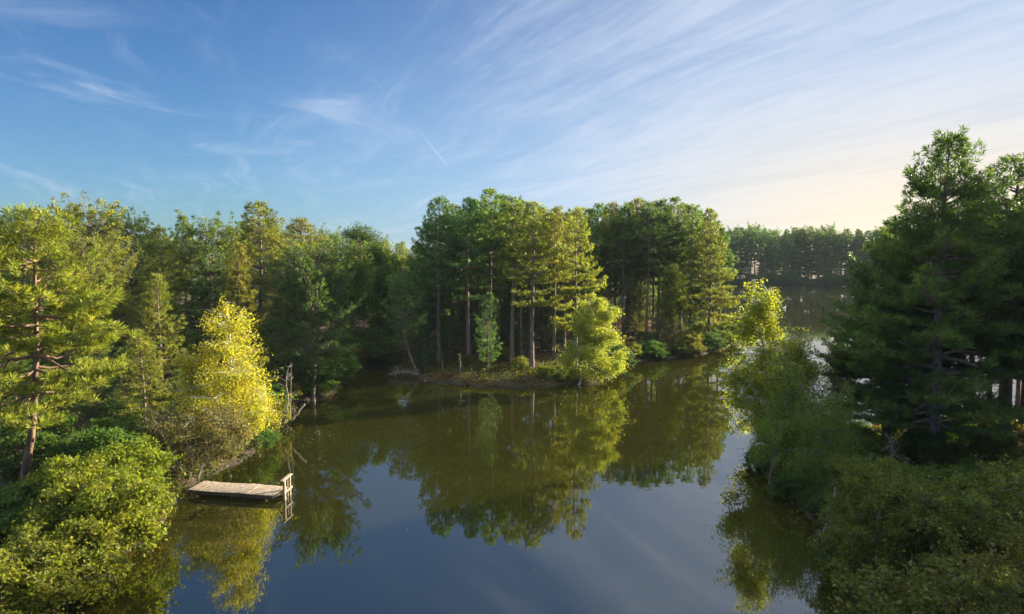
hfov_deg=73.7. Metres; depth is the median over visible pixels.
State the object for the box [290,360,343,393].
bush
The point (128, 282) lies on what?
pine tree
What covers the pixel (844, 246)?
pine tree
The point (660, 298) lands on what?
young tree
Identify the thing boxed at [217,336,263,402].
young tree
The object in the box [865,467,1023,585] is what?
bush
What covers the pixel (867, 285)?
pine tree
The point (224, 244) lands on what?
pine tree
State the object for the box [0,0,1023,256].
sky
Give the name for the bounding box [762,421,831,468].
bush
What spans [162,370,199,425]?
young tree
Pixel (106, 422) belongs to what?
bush
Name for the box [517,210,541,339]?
pine tree
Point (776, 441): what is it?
birch tree
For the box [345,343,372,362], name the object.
bush
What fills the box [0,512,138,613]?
bush
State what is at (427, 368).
bush
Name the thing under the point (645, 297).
young tree
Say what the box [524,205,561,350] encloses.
pine tree
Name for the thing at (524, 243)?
pine tree
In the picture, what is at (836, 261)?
young tree
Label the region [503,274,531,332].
pine tree
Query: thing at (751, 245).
pine tree
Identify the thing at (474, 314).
young tree
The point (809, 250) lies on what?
pine tree
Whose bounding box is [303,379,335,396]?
bush
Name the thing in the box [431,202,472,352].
pine tree
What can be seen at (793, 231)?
pine tree
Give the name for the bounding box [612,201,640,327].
pine tree
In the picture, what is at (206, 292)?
pine tree
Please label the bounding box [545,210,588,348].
pine tree
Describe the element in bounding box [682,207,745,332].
pine tree
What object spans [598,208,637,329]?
pine tree
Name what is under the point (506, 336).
young tree
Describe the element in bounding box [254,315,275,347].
young tree
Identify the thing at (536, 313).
young tree
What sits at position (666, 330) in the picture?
willow bush
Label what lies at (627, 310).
young tree
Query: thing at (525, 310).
young tree
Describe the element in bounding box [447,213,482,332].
pine tree
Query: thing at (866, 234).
pine tree
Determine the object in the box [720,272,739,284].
bush
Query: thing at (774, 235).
pine tree
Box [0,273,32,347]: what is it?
pine tree
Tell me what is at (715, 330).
bush
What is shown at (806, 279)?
bush
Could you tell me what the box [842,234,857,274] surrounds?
pine tree
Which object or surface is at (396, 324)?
pine tree
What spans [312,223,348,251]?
pine tree
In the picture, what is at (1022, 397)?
pine tree
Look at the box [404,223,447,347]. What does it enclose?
pine tree
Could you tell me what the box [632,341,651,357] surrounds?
bush
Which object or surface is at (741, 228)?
pine tree
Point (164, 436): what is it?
bush
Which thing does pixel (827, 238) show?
pine tree
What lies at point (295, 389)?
bush
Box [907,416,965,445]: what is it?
bush
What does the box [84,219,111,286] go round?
pine tree
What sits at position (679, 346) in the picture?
bush
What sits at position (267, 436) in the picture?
bush
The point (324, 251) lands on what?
pine tree
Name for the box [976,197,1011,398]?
pine tree
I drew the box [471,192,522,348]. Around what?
pine tree
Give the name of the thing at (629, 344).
bush
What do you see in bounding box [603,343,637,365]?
bush
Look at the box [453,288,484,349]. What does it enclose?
young tree
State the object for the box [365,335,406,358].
bush
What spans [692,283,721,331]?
young tree
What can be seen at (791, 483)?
bush
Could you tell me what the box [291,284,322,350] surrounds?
young tree
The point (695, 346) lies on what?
bush
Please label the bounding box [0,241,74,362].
pine tree
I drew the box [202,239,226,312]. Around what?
pine tree
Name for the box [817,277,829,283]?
bush
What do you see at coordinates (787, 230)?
pine tree
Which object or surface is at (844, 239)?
pine tree
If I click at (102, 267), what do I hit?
pine tree
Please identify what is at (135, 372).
young tree
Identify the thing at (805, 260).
pine tree
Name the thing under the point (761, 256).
pine tree
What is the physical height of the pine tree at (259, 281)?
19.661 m
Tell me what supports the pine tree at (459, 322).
on the ground
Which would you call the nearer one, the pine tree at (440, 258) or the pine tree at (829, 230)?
the pine tree at (440, 258)
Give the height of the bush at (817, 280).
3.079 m
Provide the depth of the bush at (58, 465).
30.91 m
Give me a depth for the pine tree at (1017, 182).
41.34 m
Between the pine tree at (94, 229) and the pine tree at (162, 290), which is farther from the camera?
the pine tree at (94, 229)
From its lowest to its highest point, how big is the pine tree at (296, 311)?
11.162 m
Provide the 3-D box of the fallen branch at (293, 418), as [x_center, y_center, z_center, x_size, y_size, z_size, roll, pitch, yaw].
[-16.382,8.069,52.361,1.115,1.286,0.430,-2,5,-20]
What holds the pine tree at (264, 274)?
on the ground
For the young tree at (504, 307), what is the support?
on the ground
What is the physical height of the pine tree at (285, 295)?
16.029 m
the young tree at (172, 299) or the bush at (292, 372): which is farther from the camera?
the young tree at (172, 299)
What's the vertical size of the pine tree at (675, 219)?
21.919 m
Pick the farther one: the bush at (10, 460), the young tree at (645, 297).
the young tree at (645, 297)
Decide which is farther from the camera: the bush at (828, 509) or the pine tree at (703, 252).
the pine tree at (703, 252)
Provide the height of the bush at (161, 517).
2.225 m
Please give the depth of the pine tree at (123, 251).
64.68 m
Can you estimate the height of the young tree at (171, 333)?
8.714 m
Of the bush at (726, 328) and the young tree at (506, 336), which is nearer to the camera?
the young tree at (506, 336)
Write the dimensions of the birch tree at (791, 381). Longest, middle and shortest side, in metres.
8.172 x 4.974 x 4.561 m
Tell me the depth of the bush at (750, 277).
283.68 m
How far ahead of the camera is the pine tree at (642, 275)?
102.24 m
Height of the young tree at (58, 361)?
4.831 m
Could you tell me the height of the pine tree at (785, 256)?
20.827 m
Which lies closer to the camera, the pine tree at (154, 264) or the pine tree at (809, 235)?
the pine tree at (154, 264)
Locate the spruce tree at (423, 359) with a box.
[410,317,439,368]
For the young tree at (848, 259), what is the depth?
291.29 m
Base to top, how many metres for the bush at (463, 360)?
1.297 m
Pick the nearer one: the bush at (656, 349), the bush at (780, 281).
the bush at (656, 349)
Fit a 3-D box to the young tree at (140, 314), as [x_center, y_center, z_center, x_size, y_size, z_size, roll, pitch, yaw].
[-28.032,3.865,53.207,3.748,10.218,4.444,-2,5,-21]
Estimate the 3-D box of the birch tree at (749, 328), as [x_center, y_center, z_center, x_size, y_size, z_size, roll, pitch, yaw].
[17.683,4.272,47.773,7.674,12.738,5.861,-8,5,1]
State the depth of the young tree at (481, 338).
83.28 m
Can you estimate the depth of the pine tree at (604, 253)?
111.73 m
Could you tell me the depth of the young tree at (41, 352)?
57.63 m
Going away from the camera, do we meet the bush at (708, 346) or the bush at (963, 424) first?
the bush at (963, 424)
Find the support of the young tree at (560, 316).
on the ground
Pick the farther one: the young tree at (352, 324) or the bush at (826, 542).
the young tree at (352, 324)
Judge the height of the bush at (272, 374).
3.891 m
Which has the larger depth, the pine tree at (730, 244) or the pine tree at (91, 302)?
the pine tree at (730, 244)
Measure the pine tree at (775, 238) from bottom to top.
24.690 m
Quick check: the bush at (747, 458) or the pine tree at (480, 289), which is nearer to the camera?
the bush at (747, 458)
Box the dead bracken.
[0,320,1023,613]
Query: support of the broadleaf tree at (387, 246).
on the ground
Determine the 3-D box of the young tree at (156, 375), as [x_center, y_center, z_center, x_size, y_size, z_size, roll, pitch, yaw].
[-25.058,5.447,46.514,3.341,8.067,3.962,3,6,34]
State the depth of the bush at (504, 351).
80.70 m
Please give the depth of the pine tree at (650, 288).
113.80 m
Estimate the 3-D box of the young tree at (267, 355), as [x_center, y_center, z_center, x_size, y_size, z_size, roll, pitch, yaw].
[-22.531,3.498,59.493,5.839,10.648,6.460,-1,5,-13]
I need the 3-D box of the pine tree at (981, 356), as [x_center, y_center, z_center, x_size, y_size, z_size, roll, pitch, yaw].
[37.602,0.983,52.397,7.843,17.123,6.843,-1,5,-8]
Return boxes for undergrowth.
[0,328,1023,611]
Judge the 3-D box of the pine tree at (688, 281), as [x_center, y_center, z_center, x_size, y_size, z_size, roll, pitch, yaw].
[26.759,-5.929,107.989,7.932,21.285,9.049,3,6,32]
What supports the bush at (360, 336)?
on the ground
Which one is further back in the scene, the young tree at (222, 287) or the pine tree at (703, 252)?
the pine tree at (703, 252)
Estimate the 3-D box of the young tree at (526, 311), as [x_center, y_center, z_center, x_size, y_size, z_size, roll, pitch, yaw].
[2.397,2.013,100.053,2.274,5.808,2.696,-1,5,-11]
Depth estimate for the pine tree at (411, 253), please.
128.62 m
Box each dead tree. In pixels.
[277,366,291,422]
[287,364,292,413]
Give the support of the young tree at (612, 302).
on the ground
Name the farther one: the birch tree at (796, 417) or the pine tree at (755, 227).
the pine tree at (755, 227)
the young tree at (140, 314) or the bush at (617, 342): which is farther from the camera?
the bush at (617, 342)
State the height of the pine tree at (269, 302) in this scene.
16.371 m
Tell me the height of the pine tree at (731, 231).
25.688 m
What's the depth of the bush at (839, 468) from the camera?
31.34 m
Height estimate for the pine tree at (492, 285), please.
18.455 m
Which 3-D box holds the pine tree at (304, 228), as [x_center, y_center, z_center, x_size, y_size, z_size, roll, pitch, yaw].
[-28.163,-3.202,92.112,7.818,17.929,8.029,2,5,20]
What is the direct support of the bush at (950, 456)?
on the ground
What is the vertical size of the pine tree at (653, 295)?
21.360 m
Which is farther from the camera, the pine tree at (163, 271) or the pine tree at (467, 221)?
the pine tree at (163, 271)
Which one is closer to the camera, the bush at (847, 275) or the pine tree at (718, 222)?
the pine tree at (718, 222)
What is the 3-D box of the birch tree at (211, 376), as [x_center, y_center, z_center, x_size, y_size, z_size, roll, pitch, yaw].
[-18.707,4.668,45.807,8.170,11.223,7.915,-1,5,-14]
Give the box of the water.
[50,284,1021,613]
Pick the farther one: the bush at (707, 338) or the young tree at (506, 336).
the bush at (707, 338)
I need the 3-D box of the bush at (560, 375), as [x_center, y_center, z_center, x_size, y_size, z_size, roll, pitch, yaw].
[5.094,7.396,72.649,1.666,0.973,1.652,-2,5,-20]
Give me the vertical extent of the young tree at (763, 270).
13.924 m
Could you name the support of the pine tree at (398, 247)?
on the ground
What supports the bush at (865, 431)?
on the ground
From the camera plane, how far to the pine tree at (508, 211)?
77.26 m
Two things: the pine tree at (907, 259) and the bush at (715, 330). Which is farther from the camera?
the bush at (715, 330)
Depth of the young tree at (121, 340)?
73.88 m
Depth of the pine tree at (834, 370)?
46.22 m
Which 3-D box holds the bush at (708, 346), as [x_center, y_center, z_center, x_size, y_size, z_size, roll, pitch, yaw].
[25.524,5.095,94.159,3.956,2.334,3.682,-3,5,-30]
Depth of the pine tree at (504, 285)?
93.05 m
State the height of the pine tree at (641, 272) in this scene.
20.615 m
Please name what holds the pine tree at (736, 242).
on the ground
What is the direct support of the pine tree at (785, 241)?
on the ground
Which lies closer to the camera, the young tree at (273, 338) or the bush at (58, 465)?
the bush at (58, 465)
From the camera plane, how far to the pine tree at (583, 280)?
106.98 m
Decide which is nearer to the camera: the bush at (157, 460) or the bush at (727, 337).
the bush at (157, 460)
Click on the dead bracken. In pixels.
(630, 332)
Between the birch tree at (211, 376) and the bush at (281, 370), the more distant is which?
the bush at (281, 370)
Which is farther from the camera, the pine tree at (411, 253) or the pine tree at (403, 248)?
the pine tree at (403, 248)
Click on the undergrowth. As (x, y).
(478, 366)
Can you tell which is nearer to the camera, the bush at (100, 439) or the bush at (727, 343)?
the bush at (100, 439)
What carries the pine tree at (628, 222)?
on the ground
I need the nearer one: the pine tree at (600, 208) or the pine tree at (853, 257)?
the pine tree at (600, 208)
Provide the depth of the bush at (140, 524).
29.52 m
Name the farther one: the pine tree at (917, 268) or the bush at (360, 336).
the bush at (360, 336)
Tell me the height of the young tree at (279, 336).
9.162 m
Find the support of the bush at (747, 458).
on the ground
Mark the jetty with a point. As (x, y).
(258, 491)
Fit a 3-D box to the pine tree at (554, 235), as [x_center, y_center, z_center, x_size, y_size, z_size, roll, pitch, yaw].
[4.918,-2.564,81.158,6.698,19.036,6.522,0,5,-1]
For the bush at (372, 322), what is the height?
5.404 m
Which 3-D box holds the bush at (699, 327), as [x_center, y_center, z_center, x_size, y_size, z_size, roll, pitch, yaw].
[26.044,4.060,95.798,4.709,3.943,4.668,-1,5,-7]
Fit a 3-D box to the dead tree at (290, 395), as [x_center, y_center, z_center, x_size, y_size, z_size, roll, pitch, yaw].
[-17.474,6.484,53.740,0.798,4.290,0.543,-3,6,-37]
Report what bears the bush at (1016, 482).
on the ground
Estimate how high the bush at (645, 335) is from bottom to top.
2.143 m
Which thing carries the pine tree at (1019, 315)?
on the ground
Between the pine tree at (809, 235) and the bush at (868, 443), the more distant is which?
the pine tree at (809, 235)
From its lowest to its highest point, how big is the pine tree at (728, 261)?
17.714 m
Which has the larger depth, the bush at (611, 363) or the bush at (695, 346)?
the bush at (695, 346)
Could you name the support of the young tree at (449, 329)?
on the ground
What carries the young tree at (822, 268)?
on the ground
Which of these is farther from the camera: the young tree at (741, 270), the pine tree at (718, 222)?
the young tree at (741, 270)
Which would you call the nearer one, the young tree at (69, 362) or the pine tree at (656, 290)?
the young tree at (69, 362)
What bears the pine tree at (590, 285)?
on the ground
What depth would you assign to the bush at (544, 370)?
72.25 m
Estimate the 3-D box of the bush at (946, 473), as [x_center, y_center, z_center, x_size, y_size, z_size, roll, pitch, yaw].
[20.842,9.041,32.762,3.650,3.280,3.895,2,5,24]
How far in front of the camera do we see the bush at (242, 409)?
48.77 m
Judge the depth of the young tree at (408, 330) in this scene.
92.41 m
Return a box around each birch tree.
[165,296,296,449]
[552,294,637,384]
[715,278,825,437]
[728,331,833,456]
[743,390,811,482]
[758,346,843,465]
[784,392,817,452]
[788,378,862,483]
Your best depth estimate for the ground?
73.20 m
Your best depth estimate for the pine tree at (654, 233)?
97.78 m
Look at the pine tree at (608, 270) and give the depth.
100.91 m
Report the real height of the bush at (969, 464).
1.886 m
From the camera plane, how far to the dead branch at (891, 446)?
39.06 m
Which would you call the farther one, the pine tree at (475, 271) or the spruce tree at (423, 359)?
the pine tree at (475, 271)
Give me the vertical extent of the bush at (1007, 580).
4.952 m
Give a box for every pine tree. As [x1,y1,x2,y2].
[0,201,139,500]
[0,204,73,367]
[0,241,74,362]
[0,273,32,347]
[28,225,133,408]
[49,190,135,354]
[70,228,142,353]
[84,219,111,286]
[91,205,163,312]
[110,234,136,304]
[116,272,202,415]
[127,235,177,309]
[130,235,178,294]
[133,250,181,302]
[134,226,190,307]
[162,242,188,297]
[164,215,202,310]
[166,208,248,332]
[178,239,208,329]
[187,244,240,361]
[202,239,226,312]
[204,242,269,378]
[214,199,300,353]
[220,225,258,277]
[237,215,284,296]
[250,235,273,312]
[253,236,285,316]
[256,234,294,326]
[258,232,367,401]
[270,217,325,344]
[272,233,307,331]
[281,274,310,358]
[298,228,329,328]
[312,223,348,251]
[316,239,334,326]
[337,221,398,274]
[344,236,374,326]
[378,270,427,371]
[394,243,405,269]
[397,241,409,266]
[403,195,470,363]
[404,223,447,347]
[407,245,419,266]
[430,214,455,324]
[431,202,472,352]
[443,196,491,361]
[446,209,475,345]
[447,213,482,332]
[461,198,495,349]
[461,250,496,318]
[463,188,514,361]
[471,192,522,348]
[472,292,503,371]
[473,224,495,338]
[474,219,496,324]
[480,261,517,335]
[486,194,536,364]
[489,210,516,344]
[496,198,547,353]
[500,198,569,368]
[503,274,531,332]
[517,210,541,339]
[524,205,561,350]
[529,205,581,360]
[537,211,568,336]
[538,205,608,367]
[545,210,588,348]
[557,211,594,294]
[563,214,603,340]
[577,202,618,328]
[578,208,607,300]
[586,200,631,329]
[589,213,618,328]
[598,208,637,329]
[599,202,648,339]
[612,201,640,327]
[615,197,658,336]
[624,206,656,331]
[629,201,671,331]
[630,225,660,316]
[640,197,686,333]
[644,202,668,329]
[645,276,666,312]
[649,197,695,334]
[655,203,702,328]
[665,203,723,327]
[679,265,708,319]
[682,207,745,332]
[683,208,720,303]
[688,216,727,311]
[700,226,740,329]
[713,231,738,271]
[726,224,745,252]
[728,227,746,278]
[735,227,746,278]
[737,230,757,273]
[738,228,763,273]
[745,225,773,276]
[746,222,763,273]
[756,234,770,273]
[765,230,786,282]
[766,226,782,270]
[774,232,792,273]
[777,229,795,271]
[779,236,791,265]
[785,227,804,271]
[787,228,814,275]
[793,226,820,277]
[796,225,825,278]
[805,232,833,274]
[808,214,985,437]
[816,221,837,276]
[817,124,1023,469]
[818,229,841,271]
[818,339,856,435]
[830,229,852,274]
[834,229,856,273]
[842,229,871,274]
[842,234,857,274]
[859,230,875,272]
[868,232,880,265]
[877,226,959,363]
[923,150,1023,430]
[938,190,1009,393]
[971,211,1011,398]
[974,195,1023,321]
[975,200,1023,377]
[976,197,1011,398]
[998,287,1023,323]
[1004,194,1023,424]
[1015,380,1020,407]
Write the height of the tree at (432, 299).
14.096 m
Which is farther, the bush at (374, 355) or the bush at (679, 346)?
the bush at (679, 346)
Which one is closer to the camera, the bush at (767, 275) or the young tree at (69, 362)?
the young tree at (69, 362)
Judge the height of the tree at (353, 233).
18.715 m
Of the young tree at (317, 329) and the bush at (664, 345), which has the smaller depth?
the young tree at (317, 329)
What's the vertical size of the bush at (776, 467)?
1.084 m
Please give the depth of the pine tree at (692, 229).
99.97 m
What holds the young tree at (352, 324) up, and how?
on the ground
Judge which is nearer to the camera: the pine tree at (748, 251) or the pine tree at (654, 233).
the pine tree at (654, 233)
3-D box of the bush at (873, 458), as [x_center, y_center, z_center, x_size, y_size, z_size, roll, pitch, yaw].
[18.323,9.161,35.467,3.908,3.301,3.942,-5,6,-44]
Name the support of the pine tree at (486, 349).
on the ground
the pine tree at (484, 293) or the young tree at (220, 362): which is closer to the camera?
the young tree at (220, 362)
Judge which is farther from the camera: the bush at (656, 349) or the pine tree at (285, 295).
the pine tree at (285, 295)
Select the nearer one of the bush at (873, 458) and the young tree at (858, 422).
the bush at (873, 458)
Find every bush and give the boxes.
[0,400,95,487]
[0,478,46,543]
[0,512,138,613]
[0,534,104,613]
[1,464,173,564]
[16,452,165,532]
[19,419,145,492]
[81,433,190,509]
[85,415,164,467]
[90,395,150,426]
[124,393,260,478]
[125,503,172,527]
[137,419,184,455]
[176,337,205,359]
[198,399,271,433]
[220,412,282,452]
[245,383,295,408]
[250,364,292,395]
[251,354,297,382]
[268,398,291,426]
[276,379,304,399]
[277,371,310,393]
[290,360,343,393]
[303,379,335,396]
[310,350,362,380]
[339,323,390,357]
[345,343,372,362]
[360,308,406,336]
[363,340,402,363]
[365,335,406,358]
[423,365,433,372]
[457,354,473,363]
[495,346,515,359]
[510,355,528,369]
[533,365,557,378]
[554,372,567,379]
[575,373,592,381]
[596,355,627,375]
[601,340,628,357]
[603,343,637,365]
[619,339,642,356]
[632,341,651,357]
[635,331,660,341]
[641,339,670,357]
[649,315,685,344]
[652,342,671,352]
[667,340,686,355]
[669,330,706,350]
[675,332,707,353]
[683,322,712,340]
[684,331,712,345]
[699,339,710,349]
[700,332,726,351]
[706,327,721,336]
[711,331,730,346]
[716,325,733,341]
[718,329,736,346]
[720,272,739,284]
[739,442,773,470]
[742,273,761,283]
[759,272,780,283]
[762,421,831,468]
[766,473,809,499]
[770,276,784,283]
[772,459,791,471]
[785,272,805,284]
[799,492,833,519]
[800,276,809,284]
[807,459,964,592]
[812,278,821,283]
[812,527,899,581]
[816,448,919,532]
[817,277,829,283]
[817,452,887,496]
[817,491,848,526]
[821,549,1023,613]
[827,273,841,283]
[833,424,882,449]
[834,430,900,463]
[837,275,848,283]
[841,273,856,283]
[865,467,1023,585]
[866,455,924,499]
[886,537,1023,613]
[896,424,973,465]
[903,461,985,504]
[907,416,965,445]
[926,453,1023,572]
[946,456,1008,484]
[948,420,1023,479]
[952,418,983,444]
[960,490,1023,584]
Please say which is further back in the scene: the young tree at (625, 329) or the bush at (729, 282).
the bush at (729, 282)
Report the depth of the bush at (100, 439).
35.88 m
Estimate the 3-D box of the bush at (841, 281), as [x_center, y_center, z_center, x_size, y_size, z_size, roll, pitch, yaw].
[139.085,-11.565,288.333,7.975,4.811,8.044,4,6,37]
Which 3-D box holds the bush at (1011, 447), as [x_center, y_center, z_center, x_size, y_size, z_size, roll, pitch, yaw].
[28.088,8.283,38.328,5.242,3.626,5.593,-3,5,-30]
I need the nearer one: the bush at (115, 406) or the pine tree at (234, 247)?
the bush at (115, 406)
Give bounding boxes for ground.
[0,258,1023,613]
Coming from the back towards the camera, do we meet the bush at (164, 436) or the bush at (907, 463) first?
the bush at (164, 436)
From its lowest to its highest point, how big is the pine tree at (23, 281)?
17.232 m
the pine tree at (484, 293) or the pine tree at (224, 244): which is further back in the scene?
the pine tree at (484, 293)
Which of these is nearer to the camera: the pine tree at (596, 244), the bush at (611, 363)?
the bush at (611, 363)
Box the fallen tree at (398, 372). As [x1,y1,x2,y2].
[387,364,419,376]
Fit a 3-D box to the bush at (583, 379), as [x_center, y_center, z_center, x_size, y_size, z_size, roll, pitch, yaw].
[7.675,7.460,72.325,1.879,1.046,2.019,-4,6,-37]
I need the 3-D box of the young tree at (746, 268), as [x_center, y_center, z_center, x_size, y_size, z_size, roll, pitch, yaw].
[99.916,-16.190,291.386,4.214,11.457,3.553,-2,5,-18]
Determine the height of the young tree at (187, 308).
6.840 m
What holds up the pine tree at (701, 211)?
on the ground
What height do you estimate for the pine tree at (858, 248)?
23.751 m
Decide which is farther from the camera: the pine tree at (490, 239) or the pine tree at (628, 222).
the pine tree at (628, 222)
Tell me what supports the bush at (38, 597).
on the ground
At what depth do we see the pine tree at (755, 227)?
303.67 m
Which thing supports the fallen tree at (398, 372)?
on the ground
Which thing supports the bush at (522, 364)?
on the ground
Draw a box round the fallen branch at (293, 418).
[291,403,305,420]
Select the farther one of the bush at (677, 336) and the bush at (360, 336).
the bush at (677, 336)
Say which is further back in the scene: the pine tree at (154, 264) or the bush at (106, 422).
the pine tree at (154, 264)
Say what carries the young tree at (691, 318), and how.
on the ground
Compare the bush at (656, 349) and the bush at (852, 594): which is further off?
the bush at (656, 349)
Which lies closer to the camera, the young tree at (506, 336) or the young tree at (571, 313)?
the young tree at (506, 336)
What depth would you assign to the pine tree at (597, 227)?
99.85 m
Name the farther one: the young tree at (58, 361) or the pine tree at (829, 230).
the pine tree at (829, 230)
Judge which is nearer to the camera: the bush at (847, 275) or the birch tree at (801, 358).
the birch tree at (801, 358)
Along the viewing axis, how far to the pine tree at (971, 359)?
49.39 m
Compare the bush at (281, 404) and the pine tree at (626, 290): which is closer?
the bush at (281, 404)
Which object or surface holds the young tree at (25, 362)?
on the ground
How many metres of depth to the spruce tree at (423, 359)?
77.49 m
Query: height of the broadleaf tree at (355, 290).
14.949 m
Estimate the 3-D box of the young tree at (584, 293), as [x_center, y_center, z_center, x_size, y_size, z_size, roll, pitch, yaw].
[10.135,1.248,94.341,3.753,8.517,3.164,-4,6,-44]
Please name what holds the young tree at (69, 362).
on the ground
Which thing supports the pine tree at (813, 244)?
on the ground
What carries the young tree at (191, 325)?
on the ground
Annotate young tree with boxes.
[0,334,49,447]
[16,301,69,398]
[46,353,64,407]
[62,322,106,418]
[65,321,128,428]
[103,284,133,357]
[112,294,156,371]
[113,328,172,423]
[122,292,177,414]
[123,304,164,392]
[129,292,170,325]
[154,301,199,396]
[161,303,192,369]
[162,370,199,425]
[168,298,190,341]
[180,302,195,332]
[187,287,211,343]
[195,285,224,343]
[212,331,224,366]
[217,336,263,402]
[220,287,288,397]
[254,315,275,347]
[257,315,268,352]
[259,297,299,365]
[264,328,279,353]
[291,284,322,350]
[324,313,360,344]
[400,309,417,346]
[425,286,451,346]
[439,309,459,359]
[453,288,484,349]
[469,293,482,333]
[474,314,499,354]
[496,284,529,349]
[496,297,517,343]
[516,298,540,325]
[522,302,535,334]
[526,276,551,328]
[534,296,565,351]
[549,309,562,342]
[567,280,586,326]
[568,299,573,332]
[572,288,590,344]
[598,286,615,325]
[611,283,619,306]
[617,299,626,323]
[620,318,629,340]
[621,298,632,323]
[626,284,650,336]
[632,278,651,317]
[651,301,664,328]
[653,283,681,329]
[681,284,707,330]
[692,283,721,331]
[735,259,743,278]
[742,256,749,278]
[756,251,769,275]
[802,258,811,277]
[813,252,825,277]
[830,253,840,274]
[844,258,852,272]
[851,419,871,431]
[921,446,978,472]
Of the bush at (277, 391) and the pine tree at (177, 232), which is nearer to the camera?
the bush at (277, 391)
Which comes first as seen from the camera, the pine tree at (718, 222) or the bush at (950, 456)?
the bush at (950, 456)
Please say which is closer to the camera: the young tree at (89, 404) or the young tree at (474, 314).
the young tree at (89, 404)
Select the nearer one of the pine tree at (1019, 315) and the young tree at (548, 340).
the pine tree at (1019, 315)
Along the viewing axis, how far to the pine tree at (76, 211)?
80.79 m
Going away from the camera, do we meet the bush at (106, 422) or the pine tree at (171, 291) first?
the bush at (106, 422)
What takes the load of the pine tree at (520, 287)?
on the ground
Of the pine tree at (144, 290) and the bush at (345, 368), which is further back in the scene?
the pine tree at (144, 290)
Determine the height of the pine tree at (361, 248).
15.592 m
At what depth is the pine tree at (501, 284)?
99.64 m
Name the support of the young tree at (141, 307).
on the ground
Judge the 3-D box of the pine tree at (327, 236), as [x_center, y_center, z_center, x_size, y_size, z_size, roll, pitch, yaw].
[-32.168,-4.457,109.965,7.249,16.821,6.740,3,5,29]
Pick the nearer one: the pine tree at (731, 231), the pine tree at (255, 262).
the pine tree at (255, 262)
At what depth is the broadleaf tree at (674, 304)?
93.52 m
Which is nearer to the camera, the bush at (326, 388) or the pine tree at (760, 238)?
the bush at (326, 388)
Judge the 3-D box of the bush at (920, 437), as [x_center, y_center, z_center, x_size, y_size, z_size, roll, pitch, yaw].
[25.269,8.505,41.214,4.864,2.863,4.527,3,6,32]
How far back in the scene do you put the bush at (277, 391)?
57.72 m
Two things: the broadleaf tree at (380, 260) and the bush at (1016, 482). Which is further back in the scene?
the broadleaf tree at (380, 260)
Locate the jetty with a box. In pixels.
[187,473,292,500]
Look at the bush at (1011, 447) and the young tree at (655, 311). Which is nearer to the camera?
the bush at (1011, 447)
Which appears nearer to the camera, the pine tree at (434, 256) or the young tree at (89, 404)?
the young tree at (89, 404)
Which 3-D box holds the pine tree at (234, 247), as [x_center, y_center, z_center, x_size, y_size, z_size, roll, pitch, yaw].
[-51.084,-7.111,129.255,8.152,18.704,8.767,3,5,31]
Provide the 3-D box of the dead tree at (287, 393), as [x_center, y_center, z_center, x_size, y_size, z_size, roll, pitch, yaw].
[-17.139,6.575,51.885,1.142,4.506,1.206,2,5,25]
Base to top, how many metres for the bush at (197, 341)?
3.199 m
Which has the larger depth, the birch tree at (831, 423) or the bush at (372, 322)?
the bush at (372, 322)
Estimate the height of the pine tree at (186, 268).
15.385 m
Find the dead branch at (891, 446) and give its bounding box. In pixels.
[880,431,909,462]
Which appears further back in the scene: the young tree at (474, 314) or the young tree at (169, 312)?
the young tree at (474, 314)
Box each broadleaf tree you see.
[314,244,381,332]
[357,238,406,328]
[369,237,403,315]
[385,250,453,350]
[656,261,690,333]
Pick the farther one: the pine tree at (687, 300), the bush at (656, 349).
the pine tree at (687, 300)
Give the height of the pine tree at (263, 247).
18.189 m
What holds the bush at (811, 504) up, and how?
on the ground
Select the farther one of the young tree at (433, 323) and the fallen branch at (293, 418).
the young tree at (433, 323)
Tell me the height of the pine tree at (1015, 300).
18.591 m
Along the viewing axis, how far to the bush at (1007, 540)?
23.27 m
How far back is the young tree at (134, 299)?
64.87 m
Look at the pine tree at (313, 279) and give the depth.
62.25 m
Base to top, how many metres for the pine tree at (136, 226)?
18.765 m
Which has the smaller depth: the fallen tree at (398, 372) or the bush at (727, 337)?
the fallen tree at (398, 372)
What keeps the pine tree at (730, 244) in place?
on the ground
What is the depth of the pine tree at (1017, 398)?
54.63 m
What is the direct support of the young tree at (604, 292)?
on the ground
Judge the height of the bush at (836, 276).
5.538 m
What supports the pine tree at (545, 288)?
on the ground
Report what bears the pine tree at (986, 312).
on the ground
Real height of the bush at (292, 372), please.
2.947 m
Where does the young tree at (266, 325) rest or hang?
on the ground
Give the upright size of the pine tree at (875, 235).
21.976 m
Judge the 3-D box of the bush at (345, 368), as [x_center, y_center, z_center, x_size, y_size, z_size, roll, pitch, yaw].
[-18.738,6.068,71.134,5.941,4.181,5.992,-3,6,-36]
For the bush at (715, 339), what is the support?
on the ground
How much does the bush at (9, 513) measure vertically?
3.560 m
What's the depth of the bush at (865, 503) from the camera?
26.47 m
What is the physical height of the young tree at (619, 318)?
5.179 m
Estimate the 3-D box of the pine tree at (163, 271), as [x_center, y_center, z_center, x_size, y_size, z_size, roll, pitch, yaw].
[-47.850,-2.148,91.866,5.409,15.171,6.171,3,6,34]
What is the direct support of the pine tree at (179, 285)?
on the ground
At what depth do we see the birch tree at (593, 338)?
70.72 m

